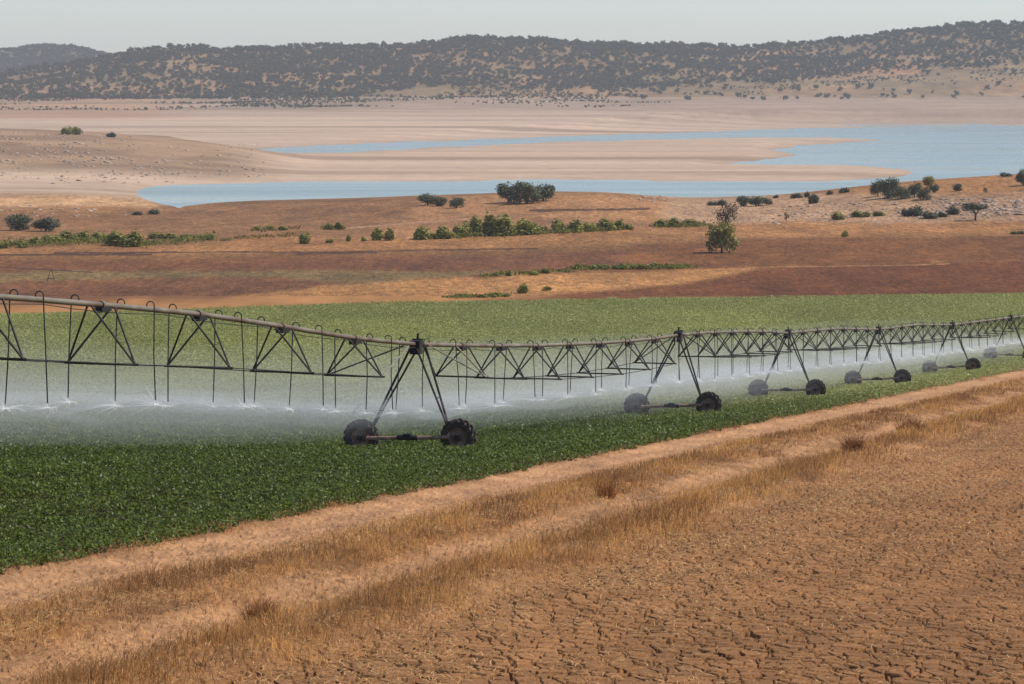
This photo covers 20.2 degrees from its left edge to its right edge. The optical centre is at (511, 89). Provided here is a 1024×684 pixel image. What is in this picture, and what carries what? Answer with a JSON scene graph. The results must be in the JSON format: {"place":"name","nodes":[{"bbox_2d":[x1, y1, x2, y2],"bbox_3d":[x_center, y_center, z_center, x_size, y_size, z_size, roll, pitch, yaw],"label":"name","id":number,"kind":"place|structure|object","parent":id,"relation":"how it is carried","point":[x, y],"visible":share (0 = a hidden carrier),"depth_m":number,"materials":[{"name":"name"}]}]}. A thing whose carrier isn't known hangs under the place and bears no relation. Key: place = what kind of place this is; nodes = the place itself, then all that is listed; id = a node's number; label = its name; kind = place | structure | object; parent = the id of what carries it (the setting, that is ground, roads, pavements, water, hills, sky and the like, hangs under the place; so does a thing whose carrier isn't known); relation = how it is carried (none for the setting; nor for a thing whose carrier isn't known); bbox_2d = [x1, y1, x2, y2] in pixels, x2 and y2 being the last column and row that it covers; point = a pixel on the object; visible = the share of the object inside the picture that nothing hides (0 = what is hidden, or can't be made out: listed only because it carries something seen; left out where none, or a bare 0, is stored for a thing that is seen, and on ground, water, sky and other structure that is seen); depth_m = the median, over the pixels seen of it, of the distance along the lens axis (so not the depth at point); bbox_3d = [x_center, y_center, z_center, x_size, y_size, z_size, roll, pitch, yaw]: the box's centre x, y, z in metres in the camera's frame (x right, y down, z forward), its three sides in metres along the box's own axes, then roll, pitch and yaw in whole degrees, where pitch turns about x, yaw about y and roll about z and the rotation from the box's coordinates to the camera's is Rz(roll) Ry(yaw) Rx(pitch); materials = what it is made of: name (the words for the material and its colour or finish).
{"place":"outdoors","nodes":[
{"label":"outdoors","id":0,"kind":"place"},
{"bbox_2d":[4,267,92,281],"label":"irrigation line","id":1,"kind":"object","parent":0,"point":[49,272],"visible":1,"depth_m":468.28,"materials":[{"name":"metal"}]},
{"bbox_2d":[0,25,1023,556],"bbox_3d":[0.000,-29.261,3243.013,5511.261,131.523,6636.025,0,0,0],"label":"terrain","id":2,"kind":"structure","parent":0,"point":[806,255],"depth_m":775.72,"materials":[{"name":"soil"}]},
{"bbox_2d":[0,241,9,248],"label":"shrub","id":3,"kind":"object","parent":2,"relation":"on","point":[3,245],"visible":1,"depth_m":567.59,"materials":[{"name":"green plant"}]},
{"bbox_2d":[3,214,32,230],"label":"holm oak","id":4,"kind":"object","parent":2,"relation":"on","point":[20,223],"visible":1,"depth_m":649.86,"materials":[{"name":"green plant"}]},
{"bbox_2d":[17,239,27,247],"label":"shrub","id":5,"kind":"object","parent":2,"relation":"on","point":[22,241],"visible":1,"depth_m":571.17,"materials":[{"name":"green plant"}]},
{"bbox_2d":[28,236,40,244],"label":"shrub","id":6,"kind":"object","parent":2,"relation":"on","point":[35,240],"visible":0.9,"depth_m":581.53,"materials":[{"name":"green plant"}]},
{"bbox_2d":[31,214,61,230],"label":"holm oak","id":7,"kind":"object","parent":2,"relation":"on","point":[45,224],"visible":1,"depth_m":645.45,"materials":[{"name":"green plant"}]},
{"bbox_2d":[40,234,61,241],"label":"shrub","id":8,"kind":"object","parent":2,"relation":"on","point":[44,236],"visible":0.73,"depth_m":588.49,"materials":[{"name":"green plant"}]},
{"bbox_2d":[0,42,112,71],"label":"wood","id":9,"kind":"object","parent":2,"relation":"on","point":[56,51],"visible":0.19,"depth_m":5508.56,"materials":[{"name":"green plant"}]},
{"bbox_2d":[60,126,74,134],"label":"shrub","id":10,"kind":"object","parent":2,"relation":"on","point":[64,130],"visible":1,"depth_m":1337.16,"materials":[{"name":"green plant"}]},
{"bbox_2d":[58,230,77,239],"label":"shrub","id":11,"kind":"object","parent":2,"relation":"on","point":[65,234],"visible":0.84,"depth_m":597.46,"materials":[{"name":"green plant"}]},
{"bbox_2d":[71,126,82,134],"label":"shrub","id":12,"kind":"object","parent":2,"relation":"on","point":[77,131],"visible":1,"depth_m":1341.60,"materials":[{"name":"green plant"}]},
{"bbox_2d":[71,229,90,239],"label":"shrub","id":13,"kind":"object","parent":2,"relation":"on","point":[83,234],"visible":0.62,"depth_m":602.22,"materials":[{"name":"green plant"}]},
{"bbox_2d":[91,231,105,238],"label":"shrub","id":14,"kind":"object","parent":2,"relation":"on","point":[98,234],"visible":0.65,"depth_m":606.13,"materials":[{"name":"green plant"}]},
{"bbox_2d":[106,132,115,136],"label":"shrub","id":15,"kind":"object","parent":2,"relation":"on","point":[111,134],"visible":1,"depth_m":1326.52,"materials":[{"name":"green plant"}]},
{"bbox_2d":[102,229,127,245],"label":"shrub","id":16,"kind":"object","parent":2,"relation":"on","point":[112,238],"visible":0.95,"depth_m":578.29,"materials":[{"name":"green plant"}]},
{"bbox_2d":[116,229,144,246],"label":"shrub","id":17,"kind":"object","parent":2,"relation":"on","point":[134,237],"visible":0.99,"depth_m":574.98,"materials":[{"name":"green plant"}]},
{"bbox_2d":[0,130,264,183],"bbox_3d":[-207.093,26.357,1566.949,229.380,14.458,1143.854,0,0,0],"label":"rubble","id":18,"kind":"object","parent":2,"relation":"on","point":[159,169],"visible":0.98,"depth_m":1152.41,"materials":[{"name":"stone"}]},
{"bbox_2d":[147,209,159,214],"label":"shrub","id":19,"kind":"object","parent":2,"relation":"on","point":[152,211],"visible":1,"depth_m":771.29,"materials":[{"name":"green plant"}]},
{"bbox_2d":[147,232,164,238],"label":"shrub","id":20,"kind":"object","parent":2,"relation":"on","point":[154,233],"visible":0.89,"depth_m":610.51,"materials":[{"name":"green plant"}]},
{"bbox_2d":[159,232,176,238],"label":"shrub","id":21,"kind":"object","parent":2,"relation":"on","point":[170,235],"visible":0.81,"depth_m":610.27,"materials":[{"name":"green plant"}]},
{"bbox_2d":[201,233,215,239],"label":"shrub","id":22,"kind":"object","parent":2,"relation":"on","point":[211,236],"visible":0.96,"depth_m":600.85,"materials":[{"name":"green plant"}]},
{"bbox_2d":[262,224,274,229],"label":"shrub","id":23,"kind":"object","parent":2,"relation":"on","point":[269,227],"visible":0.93,"depth_m":648.45,"materials":[{"name":"green plant"}]},
{"bbox_2d":[278,226,290,229],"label":"shrub","id":24,"kind":"object","parent":2,"relation":"on","point":[282,228],"visible":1,"depth_m":647.20,"materials":[{"name":"green plant"}]},
{"bbox_2d":[298,231,311,243],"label":"shrub","id":25,"kind":"object","parent":2,"relation":"on","point":[303,238],"visible":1,"depth_m":586.39,"materials":[{"name":"green plant"}]},
{"bbox_2d":[320,222,333,229],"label":"shrub","id":26,"kind":"object","parent":2,"relation":"on","point":[328,226],"visible":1,"depth_m":648.17,"materials":[{"name":"green plant"}]},
{"bbox_2d":[333,222,345,229],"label":"shrub","id":27,"kind":"object","parent":2,"relation":"on","point":[338,225],"visible":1,"depth_m":647.19,"materials":[{"name":"green plant"}]},
{"bbox_2d":[2,221,709,297],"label":"undergrowth","id":28,"kind":"object","parent":2,"relation":"on","point":[92,240],"visible":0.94,"depth_m":590.06,"materials":[{"name":"green plant"}]},
{"bbox_2d":[370,226,383,240],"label":"shrub","id":29,"kind":"object","parent":2,"relation":"on","point":[376,234],"visible":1,"depth_m":598.39,"materials":[{"name":"green plant"}]},
{"bbox_2d":[382,227,394,240],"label":"shrub","id":30,"kind":"object","parent":2,"relation":"on","point":[389,235],"visible":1,"depth_m":598.07,"materials":[{"name":"green plant"}]},
{"bbox_2d":[412,226,430,239],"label":"shrub","id":31,"kind":"object","parent":2,"relation":"on","point":[421,233],"visible":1,"depth_m":600.93,"materials":[{"name":"green plant"}]},
{"bbox_2d":[416,192,435,204],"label":"holm oak","id":32,"kind":"object","parent":2,"relation":"on","point":[426,198],"visible":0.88,"depth_m":758.78,"materials":[{"name":"green plant"}]},
{"bbox_2d":[432,196,446,205],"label":"holm oak","id":33,"kind":"object","parent":2,"relation":"on","point":[440,201],"visible":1,"depth_m":751.77,"materials":[{"name":"green plant"}]},
{"bbox_2d":[436,224,455,238],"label":"shrub","id":34,"kind":"object","parent":2,"relation":"on","point":[442,232],"visible":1,"depth_m":603.91,"materials":[{"name":"green plant"}]},
{"bbox_2d":[448,197,465,207],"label":"holm oak","id":35,"kind":"object","parent":2,"relation":"on","point":[456,201],"visible":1,"depth_m":740.20,"materials":[{"name":"green plant"}]},
{"bbox_2d":[452,223,472,236],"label":"shrub","id":36,"kind":"object","parent":2,"relation":"on","point":[458,229],"visible":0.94,"depth_m":610.80,"materials":[{"name":"green plant"}]},
{"bbox_2d":[462,214,482,234],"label":"shrub","id":37,"kind":"object","parent":2,"relation":"on","point":[475,223],"visible":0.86,"depth_m":616.83,"materials":[{"name":"green plant"}]},
{"bbox_2d":[481,209,506,235],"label":"shrub","id":38,"kind":"object","parent":2,"relation":"on","point":[489,221],"visible":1,"depth_m":612.96,"materials":[{"name":"green plant"}]},
{"bbox_2d":[492,213,515,235],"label":"shrub","id":39,"kind":"object","parent":2,"relation":"on","point":[507,223],"visible":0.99,"depth_m":612.53,"materials":[{"name":"green plant"}]},
{"bbox_2d":[495,181,520,202],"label":"holm oak","id":40,"kind":"object","parent":2,"relation":"on","point":[504,190],"visible":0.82,"depth_m":754.41,"materials":[{"name":"green plant"}]},
{"bbox_2d":[505,270,512,275],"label":"shrub","id":41,"kind":"object","parent":2,"relation":"on","point":[508,273],"visible":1,"depth_m":482.37,"materials":[{"name":"green plant"}]},
{"bbox_2d":[0,292,1023,573],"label":"crop","id":42,"kind":"object","parent":2,"relation":"on","point":[276,424],"visible":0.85,"depth_m":190.91,"materials":[{"name":"green plant"}]},
{"bbox_2d":[0,370,1023,683],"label":"grass","id":43,"kind":"structure","parent":2,"relation":"on","point":[542,494],"depth_m":60.02,"materials":[{"name":"brown plant"}]},
{"bbox_2d":[0,20,1023,99],"bbox_3d":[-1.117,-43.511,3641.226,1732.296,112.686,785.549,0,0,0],"label":"oak wood","id":44,"kind":"object","parent":2,"relation":"on","point":[607,80],"visible":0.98,"depth_m":3693.05,"materials":[{"name":"green plant"}]},
{"bbox_2d":[0,289,1023,446],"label":"irrigation machine","id":45,"kind":"object","parent":2,"relation":"on","point":[454,432],"visible":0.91,"depth_m":117.81,"materials":[{"name":"metal"}]},
{"bbox_2d":[0,61,1023,110],"bbox_3d":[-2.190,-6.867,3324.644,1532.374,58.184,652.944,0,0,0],"label":"scrub","id":46,"kind":"object","parent":2,"relation":"on","point":[258,103],"visible":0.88,"depth_m":3315.51,"materials":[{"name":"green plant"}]},
{"bbox_2d":[0,194,1023,223],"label":"rubble","id":47,"kind":"object","parent":2,"relation":"on","point":[1017,201],"visible":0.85,"depth_m":706.13,"materials":[{"name":"stone"}]},
{"bbox_2d":[516,283,528,292],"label":"shrub","id":48,"kind":"object","parent":2,"relation":"on","point":[523,288],"visible":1,"depth_m":440.25,"materials":[{"name":"green plant"}]},
{"bbox_2d":[510,217,539,234],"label":"shrub","id":49,"kind":"object","parent":2,"relation":"on","point":[526,225],"visible":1,"depth_m":615.55,"materials":[{"name":"green plant"}]},
{"bbox_2d":[507,181,543,203],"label":"holm oak","id":50,"kind":"object","parent":2,"relation":"on","point":[525,190],"visible":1,"depth_m":747.22,"materials":[{"name":"green plant"}]},
{"bbox_2d":[528,270,537,274],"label":"shrub","id":51,"kind":"object","parent":2,"relation":"on","point":[533,272],"visible":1,"depth_m":484.46,"materials":[{"name":"green plant"}]},
{"bbox_2d":[535,183,555,200],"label":"holm oak","id":52,"kind":"object","parent":2,"relation":"on","point":[547,190],"visible":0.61,"depth_m":758.84,"materials":[{"name":"green plant"}]},
{"bbox_2d":[541,286,552,290],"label":"shrub","id":53,"kind":"object","parent":2,"relation":"on","point":[547,288],"visible":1,"depth_m":446.32,"materials":[{"name":"green plant"}]},
{"bbox_2d":[550,218,565,232],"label":"shrub","id":54,"kind":"object","parent":2,"relation":"on","point":[556,224],"visible":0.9,"depth_m":626.14,"materials":[{"name":"green plant"}]},
{"bbox_2d":[566,218,584,231],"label":"shrub","id":55,"kind":"object","parent":2,"relation":"on","point":[575,224],"visible":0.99,"depth_m":627.16,"materials":[{"name":"green plant"}]},
{"bbox_2d":[582,221,596,231],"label":"shrub","id":56,"kind":"object","parent":2,"relation":"on","point":[590,225],"visible":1,"depth_m":631.08,"materials":[{"name":"green plant"}]},
{"bbox_2d":[597,217,616,230],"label":"shrub","id":57,"kind":"object","parent":2,"relation":"on","point":[603,222],"visible":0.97,"depth_m":635.69,"materials":[{"name":"green plant"}]},
{"bbox_2d":[613,217,625,229],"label":"shrub","id":58,"kind":"object","parent":2,"relation":"on","point":[617,223],"visible":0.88,"depth_m":641.26,"materials":[{"name":"green plant"}]},
{"bbox_2d":[612,263,626,268],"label":"shrub","id":59,"kind":"object","parent":2,"relation":"on","point":[622,266],"visible":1,"depth_m":502.05,"materials":[{"name":"green plant"}]},
{"bbox_2d":[625,223,633,229],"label":"shrub","id":60,"kind":"object","parent":2,"relation":"on","point":[629,227],"visible":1,"depth_m":642.28,"materials":[{"name":"green plant"}]},
{"bbox_2d":[632,263,647,268],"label":"shrub","id":61,"kind":"object","parent":2,"relation":"on","point":[633,265],"visible":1,"depth_m":502.00,"materials":[{"name":"green plant"}]},
{"bbox_2d":[651,219,672,226],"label":"shrub","id":62,"kind":"object","parent":2,"relation":"on","point":[661,221],"visible":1,"depth_m":662.23,"materials":[{"name":"green plant"}]},
{"bbox_2d":[665,217,679,226],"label":"shrub","id":63,"kind":"object","parent":2,"relation":"on","point":[674,220],"visible":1,"depth_m":663.50,"materials":[{"name":"green plant"}]},
{"bbox_2d":[683,219,696,223],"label":"shrub","id":64,"kind":"object","parent":2,"relation":"on","point":[687,221],"visible":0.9,"depth_m":669.10,"materials":[{"name":"green plant"}]},
{"bbox_2d":[706,201,717,204],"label":"shrub","id":65,"kind":"object","parent":2,"relation":"on","point":[711,203],"visible":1,"depth_m":773.19,"materials":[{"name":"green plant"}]},
{"bbox_2d":[715,199,726,204],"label":"shrub","id":66,"kind":"object","parent":2,"relation":"on","point":[721,201],"visible":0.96,"depth_m":770.58,"materials":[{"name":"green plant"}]},
{"bbox_2d":[705,220,739,252],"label":"tree","id":67,"kind":"object","parent":2,"relation":"on","point":[722,235],"visible":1,"depth_m":555.73,"materials":[{"name":"green plant"}]},
{"bbox_2d":[713,202,738,221],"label":"tree","id":68,"kind":"object","parent":2,"relation":"on","point":[728,216],"visible":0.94,"depth_m":644.96,"materials":[{"name":"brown plant"}]},
{"bbox_2d":[736,195,749,205],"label":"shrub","id":69,"kind":"object","parent":2,"relation":"on","point":[742,200],"visible":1,"depth_m":759.96,"materials":[{"name":"green plant"}]},
{"bbox_2d":[747,196,764,205],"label":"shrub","id":70,"kind":"object","parent":2,"relation":"on","point":[757,201],"visible":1,"depth_m":756.75,"materials":[{"name":"green plant"}]},
{"bbox_2d":[762,197,773,204],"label":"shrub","id":71,"kind":"object","parent":2,"relation":"on","point":[768,201],"visible":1,"depth_m":758.14,"materials":[{"name":"green plant"}]},
{"bbox_2d":[789,192,802,197],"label":"shrub","id":72,"kind":"object","parent":2,"relation":"on","point":[798,195],"visible":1,"depth_m":783.30,"materials":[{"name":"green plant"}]},
{"bbox_2d":[808,193,819,203],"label":"shrub","id":73,"kind":"object","parent":2,"relation":"on","point":[813,198],"visible":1,"depth_m":746.11,"materials":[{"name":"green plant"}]},
{"bbox_2d":[831,211,845,219],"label":"shrub","id":74,"kind":"object","parent":2,"relation":"on","point":[837,216],"visible":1,"depth_m":676.66,"materials":[{"name":"green plant"}]},
{"bbox_2d":[838,187,849,192],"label":"shrub","id":75,"kind":"object","parent":2,"relation":"on","point":[842,190],"visible":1,"depth_m":783.10,"materials":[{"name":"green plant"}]},
{"bbox_2d":[841,230,848,236],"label":"shrub","id":76,"kind":"object","parent":2,"relation":"on","point":[845,233],"visible":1,"depth_m":613.45,"materials":[{"name":"green plant"}]},
{"bbox_2d":[849,210,865,216],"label":"shrub","id":77,"kind":"object","parent":2,"relation":"on","point":[856,213],"visible":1,"depth_m":684.22,"materials":[{"name":"green plant"}]},
{"bbox_2d":[859,211,870,216],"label":"shrub","id":78,"kind":"object","parent":2,"relation":"on","point":[866,214],"visible":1,"depth_m":682.59,"materials":[{"name":"green plant"}]},
{"bbox_2d":[868,179,886,195],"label":"holm oak","id":79,"kind":"object","parent":2,"relation":"on","point":[874,190],"visible":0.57,"depth_m":748.34,"materials":[{"name":"green plant"}]},
{"bbox_2d":[872,211,885,215],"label":"shrub","id":80,"kind":"object","parent":2,"relation":"on","point":[874,213],"visible":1,"depth_m":683.93,"materials":[{"name":"green plant"}]},
{"bbox_2d":[875,177,901,198],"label":"holm oak","id":81,"kind":"object","parent":2,"relation":"on","point":[890,184],"visible":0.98,"depth_m":737.45,"materials":[{"name":"green plant"}]},
{"bbox_2d":[892,184,911,198],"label":"holm oak","id":82,"kind":"object","parent":2,"relation":"on","point":[901,193],"visible":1,"depth_m":731.69,"materials":[{"name":"green plant"}]},
{"bbox_2d":[900,207,912,215],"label":"shrub","id":83,"kind":"object","parent":2,"relation":"on","point":[906,212],"visible":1,"depth_m":679.85,"materials":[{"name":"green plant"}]},
{"bbox_2d":[907,181,921,196],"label":"holm oak","id":84,"kind":"object","parent":2,"relation":"on","point":[916,188],"visible":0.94,"depth_m":734.83,"materials":[{"name":"green plant"}]},
{"bbox_2d":[910,205,923,215],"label":"shrub","id":85,"kind":"object","parent":2,"relation":"on","point":[916,211],"visible":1,"depth_m":678.74,"materials":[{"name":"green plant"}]},
{"bbox_2d":[916,187,931,199],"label":"holm oak","id":86,"kind":"object","parent":2,"relation":"on","point":[924,192],"visible":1,"depth_m":725.93,"materials":[{"name":"green plant"}]},
{"bbox_2d":[922,175,934,185],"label":"tree","id":87,"kind":"object","parent":2,"relation":"on","point":[928,180],"visible":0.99,"depth_m":768.76,"materials":[{"name":"green plant"}]},
{"bbox_2d":[921,210,939,218],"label":"shrub","id":88,"kind":"object","parent":2,"relation":"on","point":[926,215],"visible":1,"depth_m":668.40,"materials":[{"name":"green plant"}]},
{"bbox_2d":[929,183,939,192],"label":"holm oak","id":89,"kind":"object","parent":2,"relation":"on","point":[934,188],"visible":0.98,"depth_m":746.17,"materials":[{"name":"green plant"}]},
{"bbox_2d":[937,211,948,216],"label":"shrub","id":90,"kind":"object","parent":2,"relation":"on","point":[942,214],"visible":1,"depth_m":672.50,"materials":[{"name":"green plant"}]},
{"bbox_2d":[945,205,960,214],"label":"shrub","id":91,"kind":"object","parent":2,"relation":"on","point":[952,210],"visible":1,"depth_m":679.71,"materials":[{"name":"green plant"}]},
{"bbox_2d":[952,184,962,190],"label":"holm oak","id":92,"kind":"object","parent":2,"relation":"on","point":[957,187],"visible":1,"depth_m":747.87,"materials":[{"name":"green plant"}]},
{"bbox_2d":[961,202,988,220],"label":"holm oak","id":93,"kind":"object","parent":2,"relation":"on","point":[971,205],"visible":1,"depth_m":657.80,"materials":[{"name":"green plant"}]},
{"bbox_2d":[999,172,1012,176],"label":"shrub","id":94,"kind":"object","parent":2,"relation":"on","point":[1003,174],"visible":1,"depth_m":793.63,"materials":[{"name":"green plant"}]},
{"bbox_2d":[1010,230,1023,233],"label":"shrub","id":95,"kind":"object","parent":2,"relation":"on","point":[1018,232],"visible":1,"depth_m":614.34,"materials":[{"name":"green plant"}]},
{"bbox_2d":[1015,169,1023,185],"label":"holm oak","id":96,"kind":"object","parent":2,"relation":"on","point":[1019,177],"visible":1,"depth_m":752.41,"materials":[{"name":"green plant"}]},
{"bbox_2d":[0,369,1023,683],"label":"dirt track","id":97,"kind":"structure","parent":0,"point":[18,585],"depth_m":62.21,"materials":[{"name":"soil"}]},
{"bbox_2d":[231,591,283,622],"bbox_3d":[-4.195,8.731,48.285,1.210,0.546,1.225,0,0,0],"label":"dry grass tuft","id":98,"kind":"object","parent":97,"relation":"on","point":[258,605],"visible":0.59,"depth_m":48.23,"materials":[{"name":"brown plant"}]},
{"bbox_2d":[584,472,626,498],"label":"dry grass tuft","id":99,"kind":"object","parent":97,"relation":"on","point":[606,489],"visible":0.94,"depth_m":80.00,"materials":[{"name":"brown plant"}]},
{"bbox_2d":[835,433,869,451],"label":"dry grass tuft","id":100,"kind":"object","parent":97,"relation":"on","point":[852,443],"visible":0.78,"depth_m":104.05,"materials":[{"name":"brown plant"}]},
{"bbox_2d":[892,416,930,432],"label":"dry grass tuft","id":101,"kind":"object","parent":97,"relation":"on","point":[908,425],"visible":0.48,"depth_m":121.26,"materials":[{"name":"brown plant"}]},
{"bbox_2d":[0,0,1023,52],"label":"sky","id":102,"kind":"structure","parent":0,"point":[111,26],"materials":[{"name":"grey"}]},
{"bbox_2d":[137,124,1023,207],"bbox_3d":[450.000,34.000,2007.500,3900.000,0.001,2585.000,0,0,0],"label":"water","id":103,"kind":"structure","parent":0,"point":[946,152],"depth_m":1319.91,"materials":[{"name":"blue liquid"}]},
{"bbox_2d":[227,411,1023,683],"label":"cracked field","id":104,"kind":"structure","parent":0,"point":[931,597],"depth_m":51.48,"materials":[{"name":"soil"}]}
]}

